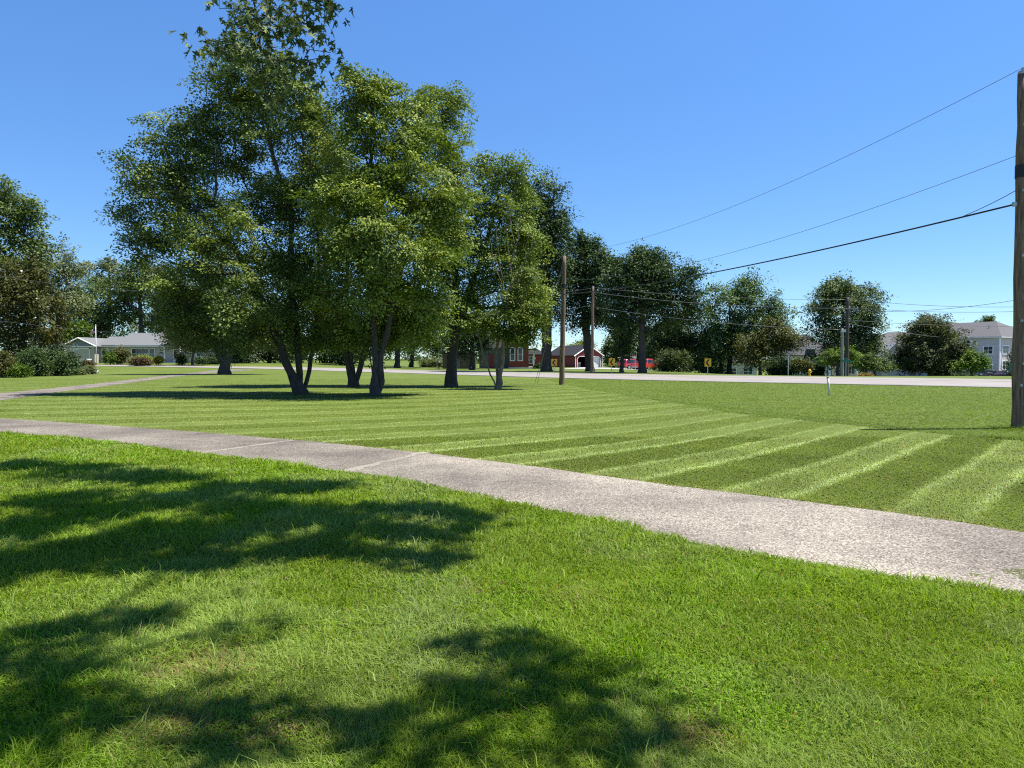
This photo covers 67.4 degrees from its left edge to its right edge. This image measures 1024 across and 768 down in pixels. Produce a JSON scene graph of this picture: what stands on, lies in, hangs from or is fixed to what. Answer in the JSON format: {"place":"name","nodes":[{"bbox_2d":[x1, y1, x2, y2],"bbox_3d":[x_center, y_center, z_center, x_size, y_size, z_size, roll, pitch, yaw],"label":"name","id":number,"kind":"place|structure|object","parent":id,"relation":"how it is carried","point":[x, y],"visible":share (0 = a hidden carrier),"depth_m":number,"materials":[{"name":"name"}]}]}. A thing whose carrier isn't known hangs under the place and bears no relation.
{"place":"outdoors","nodes":[
{"label":"outdoors","id":0,"kind":"place"},
{"bbox_2d":[0,369,247,399],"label":"side path","id":1,"kind":"structure","parent":0,"point":[11,395],"depth_m":43.24,"materials":[{"name":"grey concrete"}]},
{"bbox_2d":[0,359,1023,767],"bbox_3d":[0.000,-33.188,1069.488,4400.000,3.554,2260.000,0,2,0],"label":"ground","id":2,"kind":"structure","parent":0,"point":[130,373],"depth_m":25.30,"materials":[{"name":"green plant"}]},
{"bbox_2d":[0,348,19,377],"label":"bush","id":3,"kind":"object","parent":2,"relation":"on","point":[6,361],"visible":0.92,"depth_m":65.72,"materials":[{"name":"green plant"}]},
{"bbox_2d":[4,362,33,377],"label":"perennial clump","id":4,"kind":"object","parent":2,"relation":"on","point":[16,371],"visible":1,"depth_m":65.67,"materials":[{"name":"green plant"}]},
{"bbox_2d":[0,171,66,349],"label":"broadleaf tree","id":5,"kind":"object","parent":2,"relation":"on","point":[13,211],"visible":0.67,"depth_m":77.74,"materials":[{"name":"green plant"}]},
{"bbox_2d":[8,345,59,375],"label":"bush","id":6,"kind":"object","parent":2,"relation":"on","point":[38,363],"visible":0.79,"depth_m":70.54,"materials":[{"name":"green plant"}]},
{"bbox_2d":[0,255,83,357],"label":"magnolia tree","id":7,"kind":"object","parent":2,"relation":"on","point":[15,334],"visible":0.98,"depth_m":73.26,"materials":[{"name":"green plant"}]},
{"bbox_2d":[11,232,97,346],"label":"willow tree","id":8,"kind":"object","parent":2,"relation":"on","point":[66,268],"visible":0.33,"depth_m":107.35,"materials":[{"name":"green plant"}]},
{"bbox_2d":[31,338,77,358],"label":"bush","id":9,"kind":"object","parent":2,"relation":"on","point":[65,346],"visible":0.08,"depth_m":99.74,"materials":[{"name":"green plant"}]},
{"bbox_2d":[44,347,85,375],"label":"bush","id":10,"kind":"object","parent":2,"relation":"on","point":[66,363],"visible":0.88,"depth_m":72.45,"materials":[{"name":"green plant"}]},
{"bbox_2d":[49,318,97,348],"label":"shade tree","id":11,"kind":"object","parent":2,"relation":"on","point":[84,328],"visible":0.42,"depth_m":131.71,"materials":[{"name":"green plant"}]},
{"bbox_2d":[70,368,87,374],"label":"hosta clump","id":12,"kind":"object","parent":2,"relation":"on","point":[81,373],"visible":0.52,"depth_m":75.84,"materials":[{"name":"green plant"}]},
{"bbox_2d":[80,360,96,367],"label":"flower bed shrub","id":13,"kind":"object","parent":2,"relation":"on","point":[88,362],"visible":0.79,"depth_m":91.75,"materials":[{"name":"green plant"}]},
{"bbox_2d":[82,364,100,373],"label":"hosta clump","id":14,"kind":"object","parent":2,"relation":"on","point":[90,369],"visible":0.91,"depth_m":79.83,"materials":[{"name":"green plant"}]},
{"bbox_2d":[53,270,138,337],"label":"broadleaf tree","id":15,"kind":"object","parent":2,"relation":"on","point":[98,316],"visible":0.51,"depth_m":136.25,"materials":[{"name":"green plant"}]},
{"bbox_2d":[72,255,135,336],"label":"broadleaf tree","id":16,"kind":"object","parent":2,"relation":"on","point":[108,265],"visible":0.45,"depth_m":148.37,"materials":[{"name":"green plant"}]},
{"bbox_2d":[98,348,120,364],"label":"yew bush","id":17,"kind":"object","parent":2,"relation":"on","point":[109,357],"visible":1,"depth_m":107.63,"materials":[{"name":"green plant"}]},
{"bbox_2d":[112,344,132,364],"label":"bush","id":18,"kind":"object","parent":2,"relation":"on","point":[125,353],"visible":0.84,"depth_m":108.67,"materials":[{"name":"green plant"}]},
{"bbox_2d":[93,254,179,332],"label":"broadleaf tree","id":19,"kind":"object","parent":2,"relation":"on","point":[130,282],"visible":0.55,"depth_m":133.78,"materials":[{"name":"green plant"}]},
{"bbox_2d":[126,353,154,365],"bbox_3d":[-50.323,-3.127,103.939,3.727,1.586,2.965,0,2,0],"label":"bush","id":20,"kind":"object","parent":2,"relation":"on","point":[138,361],"visible":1,"depth_m":103.58,"materials":[{"name":"green plant"}]},
{"bbox_2d":[151,354,165,364],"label":"flower shrub","id":21,"kind":"object","parent":2,"relation":"on","point":[158,360],"visible":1,"depth_m":105.66,"materials":[{"name":"green plant"}]},
{"bbox_2d":[65,333,257,362],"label":"ranch house","id":22,"kind":"structure","parent":2,"relation":"on","point":[136,344],"depth_m":118.50,"materials":[{"name":"beige"}]},
{"bbox_2d":[73,348,89,358],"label":"garage door","id":23,"kind":"structure","parent":22,"relation":"in","point":[84,352],"depth_m":117.86,"materials":[{"name":"beige"}]},
{"bbox_2d":[133,282,220,332],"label":"broadleaf tree","id":24,"kind":"object","parent":2,"relation":"on","point":[148,319],"visible":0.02,"depth_m":140.55,"materials":[{"name":"green plant"}]},
{"bbox_2d":[172,352,190,364],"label":"bush","id":25,"kind":"object","parent":2,"relation":"on","point":[181,359],"visible":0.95,"depth_m":107.51,"materials":[{"name":"green plant"}]},
{"bbox_2d":[160,328,209,364],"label":"ornamental tree","id":26,"kind":"object","parent":2,"relation":"on","point":[192,360],"visible":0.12,"depth_m":105.77,"materials":[{"name":"green plant"}]},
{"bbox_2d":[187,354,231,364],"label":"bush","id":27,"kind":"object","parent":2,"relation":"on","point":[205,361],"visible":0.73,"depth_m":109.26,"materials":[{"name":"green plant"}]},
{"bbox_2d":[138,248,288,374],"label":"maple tree","id":28,"kind":"object","parent":2,"relation":"on","point":[223,369],"visible":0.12,"depth_m":78.31,"materials":[{"name":"green plant"}]},
{"bbox_2d":[94,35,365,393],"bbox_3d":[-13.196,-7.782,35.489,11.824,16.998,9.357,1,2,22],"label":"maple tree","id":29,"kind":"object","parent":2,"relation":"on","point":[246,104],"visible":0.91,"depth_m":34.91,"materials":[{"name":"green plant"}]},
{"bbox_2d":[223,306,264,362],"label":"evergreen tree","id":30,"kind":"object","parent":2,"relation":"on","point":[240,358],"visible":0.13,"depth_m":115.43,"materials":[{"name":"green plant"}]},
{"bbox_2d":[167,0,353,127],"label":"silver maple","id":31,"kind":"object","parent":2,"relation":"on","point":[286,23],"visible":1,"depth_m":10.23,"materials":[{"name":"green plant"}]},
{"bbox_2d":[251,298,293,362],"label":"evergreen tree","id":32,"kind":"object","parent":2,"relation":"on","point":[262,354],"visible":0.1,"depth_m":120.93,"materials":[{"name":"green plant"}]},
{"bbox_2d":[263,325,314,362],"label":"evergreen tree","id":33,"kind":"object","parent":2,"relation":"on","point":[291,361],"visible":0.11,"depth_m":117.14,"materials":[{"name":"green plant"}]},
{"bbox_2d":[305,312,343,363],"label":"evergreen tree","id":34,"kind":"object","parent":2,"relation":"on","point":[321,359],"visible":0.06,"depth_m":122.68,"materials":[{"name":"green plant"}]},
{"bbox_2d":[258,102,428,386],"bbox_3d":[-9.775,-8.048,45.040,11.836,16.656,8.400,0,2,0],"label":"maple tree","id":35,"kind":"object","parent":2,"relation":"on","point":[353,378],"visible":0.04,"depth_m":44.84,"materials":[{"name":"green plant"}]},
{"bbox_2d":[324,338,371,365],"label":"evergreen tree","id":36,"kind":"object","parent":2,"relation":"on","point":[337,360],"visible":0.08,"depth_m":114.86,"materials":[{"name":"green plant"}]},
{"bbox_2d":[0,312,770,370],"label":"woods","id":37,"kind":"object","parent":2,"relation":"on","point":[407,357],"visible":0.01,"depth_m":236.05,"materials":[{"name":"green plant"}]},
{"bbox_2d":[285,60,487,395],"bbox_3d":[-5.575,-6.724,33.408,9.076,14.792,8.205,0,2,0],"label":"maple tree","id":38,"kind":"object","parent":2,"relation":"on","point":[356,184],"visible":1,"depth_m":32.87,"materials":[{"name":"green plant"}]},
{"bbox_2d":[392,294,436,367],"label":"broadleaf tree","id":39,"kind":"object","parent":2,"relation":"on","point":[397,359],"visible":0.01,"depth_m":117.61,"materials":[{"name":"green plant"}]},
{"bbox_2d":[389,305,446,366],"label":"broadleaf tree","id":40,"kind":"object","parent":2,"relation":"on","point":[435,350],"visible":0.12,"depth_m":127.21,"materials":[{"name":"green plant"}]},
{"bbox_2d":[416,357,442,367],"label":"bush","id":41,"kind":"object","parent":2,"relation":"on","point":[424,363],"visible":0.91,"depth_m":134.30,"materials":[{"name":"green plant"}]},
{"bbox_2d":[441,352,475,368],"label":"brown shed","id":42,"kind":"structure","parent":2,"relation":"on","point":[459,365],"depth_m":121.95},
{"bbox_2d":[434,313,501,369],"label":"broadleaf tree","id":43,"kind":"object","parent":2,"relation":"on","point":[462,353],"visible":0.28,"depth_m":109.41,"materials":[{"name":"green plant"}]},
{"bbox_2d":[407,80,559,386],"bbox_3d":[-1.980,-8.623,44.579,9.728,17.812,6.487,0,2,0],"label":"maple tree","id":44,"kind":"object","parent":2,"relation":"on","point":[472,296],"visible":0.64,"depth_m":44.10,"materials":[{"name":"green plant"}]},
{"bbox_2d":[458,207,553,388],"bbox_3d":[-0.298,-4.543,41.307,5.196,9.931,3.418,0,2,0],"label":"maple tree","id":45,"kind":"object","parent":2,"relation":"on","point":[514,314],"visible":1,"depth_m":40.85,"materials":[{"name":"green plant"}]},
{"bbox_2d":[479,329,536,368],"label":"red house","id":46,"kind":"structure","parent":2,"relation":"on","point":[518,358],"depth_m":123.08,"materials":[{"name":"brick"}]},
{"bbox_2d":[510,347,514,360],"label":"window","id":47,"kind":"structure","parent":46,"relation":"in","point":[512,356],"depth_m":122.85,"materials":[{"name":"glass"}]},
{"bbox_2d":[518,347,522,360],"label":"window","id":48,"kind":"structure","parent":46,"relation":"in","point":[520,350],"depth_m":122.88,"materials":[{"name":"glass"}]},
{"bbox_2d":[529,348,541,366],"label":"garden shed","id":49,"kind":"structure","parent":2,"relation":"on","point":[538,356],"depth_m":135.92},
{"bbox_2d":[487,165,584,371],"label":"oak tree","id":50,"kind":"object","parent":2,"relation":"on","point":[558,229],"visible":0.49,"depth_m":93.06,"materials":[{"name":"green plant"}]},
{"bbox_2d":[559,253,565,384],"bbox_3d":[3.151,-3.940,47.893,0.443,8.383,0.339,0,2,0],"label":"utility pole","id":51,"kind":"object","parent":2,"relation":"on","point":[562,343],"visible":0.93,"depth_m":47.79,"materials":[{"name":"brown wood"}]},
{"bbox_2d":[551,345,603,367],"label":"red garage","id":52,"kind":"structure","parent":2,"relation":"on","point":[574,355],"depth_m":143.82,"materials":[{"name":"red brick"}]},
{"bbox_2d":[594,357,599,366],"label":"garage door","id":53,"kind":"structure","parent":52,"relation":"in","point":[596,359],"depth_m":143.88,"materials":[{"name":"white paint"}]},
{"bbox_2d":[567,336,597,349],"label":"broadleaf tree","id":54,"kind":"object","parent":2,"relation":"on","point":[579,342],"visible":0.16,"depth_m":189.36,"materials":[{"name":"green plant"}]},
{"bbox_2d":[553,228,624,371],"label":"oak tree","id":55,"kind":"object","parent":2,"relation":"on","point":[589,271],"visible":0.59,"depth_m":95.71,"materials":[{"name":"green plant"}]},
{"bbox_2d":[590,286,593,372],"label":"utility pole","id":56,"kind":"object","parent":2,"relation":"on","point":[592,339],"visible":0.92,"depth_m":83.75,"materials":[{"name":"wood"}]},
{"bbox_2d":[594,292,789,307],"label":"wire","id":57,"kind":"object","parent":56,"relation":"attached to","point":[700,303],"visible":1,"depth_m":80.11,"materials":[{"name":"metal"}]},
{"bbox_2d":[597,307,840,329],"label":"wire","id":58,"kind":"object","parent":56,"relation":"attached to","point":[718,322],"visible":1,"depth_m":78.87,"materials":[{"name":"metal"}]},
{"bbox_2d":[598,335,628,367],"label":"broadleaf tree","id":59,"kind":"object","parent":2,"relation":"on","point":[605,347],"visible":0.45,"depth_m":158.75,"materials":[{"name":"green plant"}]},
{"bbox_2d":[602,316,638,371],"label":"broadleaf tree","id":60,"kind":"object","parent":2,"relation":"on","point":[624,348],"visible":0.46,"depth_m":91.63,"materials":[{"name":"green plant"}]},
{"bbox_2d":[615,318,657,366],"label":"evergreen tree","id":61,"kind":"object","parent":2,"relation":"on","point":[635,343],"visible":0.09,"depth_m":157.06,"materials":[{"name":"green plant"}]},
{"bbox_2d":[588,238,720,372],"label":"oak tree","id":62,"kind":"object","parent":2,"relation":"on","point":[636,262],"visible":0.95,"depth_m":86.75,"materials":[{"name":"green plant"}]},
{"bbox_2d":[636,326,680,368],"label":"evergreen tree","id":63,"kind":"object","parent":2,"relation":"on","point":[648,353],"visible":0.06,"depth_m":150.23,"materials":[{"name":"green plant"}]},
{"bbox_2d":[651,348,696,371],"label":"bush","id":64,"kind":"object","parent":2,"relation":"on","point":[668,361],"visible":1,"depth_m":103.19,"materials":[{"name":"green plant"}]},
{"bbox_2d":[645,309,717,372],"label":"broadleaf tree","id":65,"kind":"object","parent":2,"relation":"on","point":[673,342],"visible":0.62,"depth_m":111.03,"materials":[{"name":"green plant"}]},
{"bbox_2d":[679,322,725,372],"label":"evergreen tree","id":66,"kind":"object","parent":2,"relation":"on","point":[697,368],"visible":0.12,"depth_m":136.63,"materials":[{"name":"green plant"}]},
{"bbox_2d":[694,356,729,373],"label":"bush","id":67,"kind":"object","parent":2,"relation":"on","point":[716,367],"visible":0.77,"depth_m":107.42,"materials":[{"name":"green plant"}]},
{"bbox_2d":[710,360,756,374],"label":"apartment block","id":68,"kind":"structure","parent":2,"relation":"on","point":[736,370],"depth_m":139.98,"materials":[{"name":"beige"}]},
{"bbox_2d":[743,368,752,374],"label":"window","id":69,"kind":"structure","parent":68,"relation":"in","point":[746,372],"depth_m":139.96,"materials":[{"name":"glass"}]},
{"bbox_2d":[695,266,807,373],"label":"locust tree","id":70,"kind":"object","parent":2,"relation":"on","point":[747,294],"visible":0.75,"depth_m":108.74,"materials":[{"name":"green plant"}]},
{"bbox_2d":[725,314,817,374],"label":"locust tree","id":71,"kind":"object","parent":2,"relation":"on","point":[759,349],"visible":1,"depth_m":102.36,"materials":[{"name":"green plant"}]},
{"bbox_2d":[761,356,803,375],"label":"bush","id":72,"kind":"object","parent":2,"relation":"on","point":[772,368],"visible":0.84,"depth_m":105.35,"materials":[{"name":"green plant"}]},
{"bbox_2d":[786,356,815,375],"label":"bush","id":73,"kind":"object","parent":2,"relation":"on","point":[799,365],"visible":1,"depth_m":99.49,"materials":[{"name":"green plant"}]},
{"bbox_2d":[802,364,830,375],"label":"bush","id":74,"kind":"object","parent":2,"relation":"on","point":[820,371],"visible":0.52,"depth_m":107.34,"materials":[{"name":"green plant"}]},
{"bbox_2d":[814,344,861,375],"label":"dogwood tree","id":75,"kind":"object","parent":2,"relation":"on","point":[834,355],"visible":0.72,"depth_m":83.70,"materials":[{"name":"green plant"}]},
{"bbox_2d":[840,328,845,375],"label":"utility pole","id":76,"kind":"object","parent":2,"relation":"on","point":[842,353],"visible":0.88,"depth_m":74.84,"materials":[{"name":"wood"}]},
{"bbox_2d":[771,332,915,375],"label":"residence hall","id":77,"kind":"structure","parent":2,"relation":"on","point":[887,340],"depth_m":168.02,"materials":[{"name":"beige"}]},
{"bbox_2d":[794,269,897,375],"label":"broadleaf tree","id":78,"kind":"object","parent":2,"relation":"on","point":[838,290],"visible":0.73,"depth_m":104.68,"materials":[{"name":"green plant"}]},
{"bbox_2d":[839,297,858,375],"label":"utility pole","id":79,"kind":"object","parent":2,"relation":"on","point":[846,354],"visible":0.88,"depth_m":75.73,"materials":[{"name":"brown wood"}]},
{"bbox_2d":[601,288,819,299],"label":"wire","id":80,"kind":"object","parent":79,"relation":"attached to","point":[728,297],"visible":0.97,"depth_m":79.15,"materials":[{"name":"metal"}]},
{"bbox_2d":[851,320,1012,326],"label":"wire","id":81,"kind":"object","parent":79,"relation":"attached to","point":[946,325],"visible":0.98,"depth_m":71.59,"materials":[{"name":"metal"}]},
{"bbox_2d":[854,300,1012,311],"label":"wire","id":82,"kind":"object","parent":79,"relation":"attached to","point":[935,309],"visible":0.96,"depth_m":65.35,"materials":[{"name":"metal"}]},
{"bbox_2d":[851,352,897,375],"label":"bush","id":83,"kind":"object","parent":2,"relation":"on","point":[869,362],"visible":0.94,"depth_m":96.43,"materials":[{"name":"green plant"}]},
{"bbox_2d":[885,312,978,375],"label":"zelkova tree","id":84,"kind":"object","parent":2,"relation":"on","point":[938,353],"visible":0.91,"depth_m":98.51,"materials":[{"name":"green plant"}]},
{"bbox_2d":[912,321,1012,375],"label":"apartment building","id":85,"kind":"structure","parent":2,"relation":"on","point":[995,343],"depth_m":152.24,"materials":[{"name":"beige"}]},
{"bbox_2d":[983,346,993,353],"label":"window","id":86,"kind":"structure","parent":85,"relation":"in","point":[987,348],"depth_m":151.70,"materials":[{"name":"glass"}]},
{"bbox_2d":[1002,345,1008,353],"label":"window","id":87,"kind":"structure","parent":85,"relation":"in","point":[1005,348],"depth_m":150.67,"materials":[{"name":"glass"}]},
{"bbox_2d":[948,348,994,375],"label":"crabapple tree","id":88,"kind":"object","parent":2,"relation":"on","point":[972,363],"visible":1,"depth_m":94.37,"materials":[{"name":"green plant"}]},
{"bbox_2d":[974,314,999,321],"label":"broadleaf tree","id":89,"kind":"object","parent":2,"relation":"on","point":[987,318],"visible":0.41,"depth_m":238.75,"materials":[{"name":"green plant"}]},
{"bbox_2d":[1001,348,1011,375],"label":"spruce tree","id":90,"kind":"object","parent":2,"relation":"on","point":[1008,364],"visible":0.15,"depth_m":116.13,"materials":[{"name":"green plant"}]},
{"bbox_2d":[1011,67,1023,428],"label":"utility pole","id":91,"kind":"object","parent":2,"relation":"on","point":[1017,375],"visible":0.92,"depth_m":17.84,"materials":[{"name":"brown wood"}]},
{"bbox_2d":[564,204,1011,294],"bbox_3d":[7.463,-4.806,32.858,0.044,0.589,31.177,-1,2,-16],"label":"cable bundle","id":92,"kind":"object","parent":91,"relation":"attached to","point":[824,248],"visible":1,"depth_m":23.65,"materials":[{"name":"black rubber"}]},
{"bbox_2d":[573,69,1019,252],"bbox_3d":[7.527,-7.320,32.724,0.013,0.948,31.238,-1,2,-16],"label":"overhead wire","id":93,"kind":"object","parent":91,"relation":"attached to","point":[837,160],"visible":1,"depth_m":22.93,"materials":[{"name":"metal"}]},
{"bbox_2d":[584,156,1014,279],"bbox_3d":[7.497,-5.558,32.833,0.013,0.844,31.178,-1,2,-16],"label":"overhead wire","id":94,"kind":"object","parent":91,"relation":"attached to","point":[833,221],"visible":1,"depth_m":23.27,"materials":[{"name":"metal"}]},
{"bbox_2d":[0,418,1023,592],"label":"path","id":95,"kind":"structure","parent":0,"point":[893,542],"depth_m":8.31,"materials":[{"name":"grey concrete"}]},
{"bbox_2d":[202,440,295,452],"bbox_3d":[-4.881,1.155,14.304,0.194,0.004,2.267,1,2,26],"label":"path joint","id":96,"kind":"object","parent":95,"relation":"on","point":[245,446],"visible":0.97,"depth_m":14.21,"materials":[{"name":"concrete"}]},
{"bbox_2d":[341,452,429,471],"bbox_3d":[-1.990,1.226,12.193,0.253,0.004,2.517,1,2,21],"label":"path joint","id":97,"kind":"object","parent":95,"relation":"on","point":[357,468],"visible":0.97,"depth_m":11.91,"materials":[{"name":"concrete"}]},
{"bbox_2d":[0,0,1023,358],"label":"sky","id":98,"kind":"structure","parent":0,"point":[659,116],"materials":[{"name":"blue"}]},
{"bbox_2d":[95,365,1011,387],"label":"road","id":99,"kind":"structure","parent":0,"point":[961,382],"depth_m":61.71,"materials":[{"name":"grey asphalt"}]},
{"bbox_2d":[167,365,952,378],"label":"road far edge marking","id":100,"kind":"object","parent":99,"relation":"on","point":[586,373],"visible":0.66,"depth_m":81.59,"materials":[{"name":"paint"}]},
{"bbox_2d":[146,366,1004,386],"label":"road edge marking","id":101,"kind":"object","parent":99,"relation":"on","point":[649,379],"visible":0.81,"depth_m":55.76,"materials":[{"name":"paint"}]},
{"bbox_2d":[201,366,1011,381],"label":"road centre marking","id":102,"kind":"object","parent":99,"relation":"on","point":[628,375],"visible":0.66,"depth_m":68.23,"materials":[{"name":"paint"}]},
{"bbox_2d":[565,367,652,370],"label":"driveway","id":103,"kind":"structure","parent":0,"point":[600,368],"depth_m":124.09,"materials":[{"name":"concrete"}]},
{"bbox_2d":[617,359,638,368],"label":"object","id":104,"kind":"object","parent":103,"relation":"on","point":[627,364],"visible":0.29,"depth_m":131.45,"materials":[{"name":"red paint"}]},
{"bbox_2d":[631,359,657,369],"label":"pickup truck","id":105,"kind":"object","parent":103,"relation":"on","point":[648,363],"visible":0.32,"depth_m":124.97,"materials":[{"name":"red paint"}]},
{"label":"parking area","id":106,"kind":"structure","parent":0,"visible":0},
{"bbox_2d":[976,369,995,375],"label":"car","id":107,"kind":"object","parent":106,"relation":"on","point":[985,373],"visible":0.23,"depth_m":140.88,"materials":[{"name":"grey paint"}]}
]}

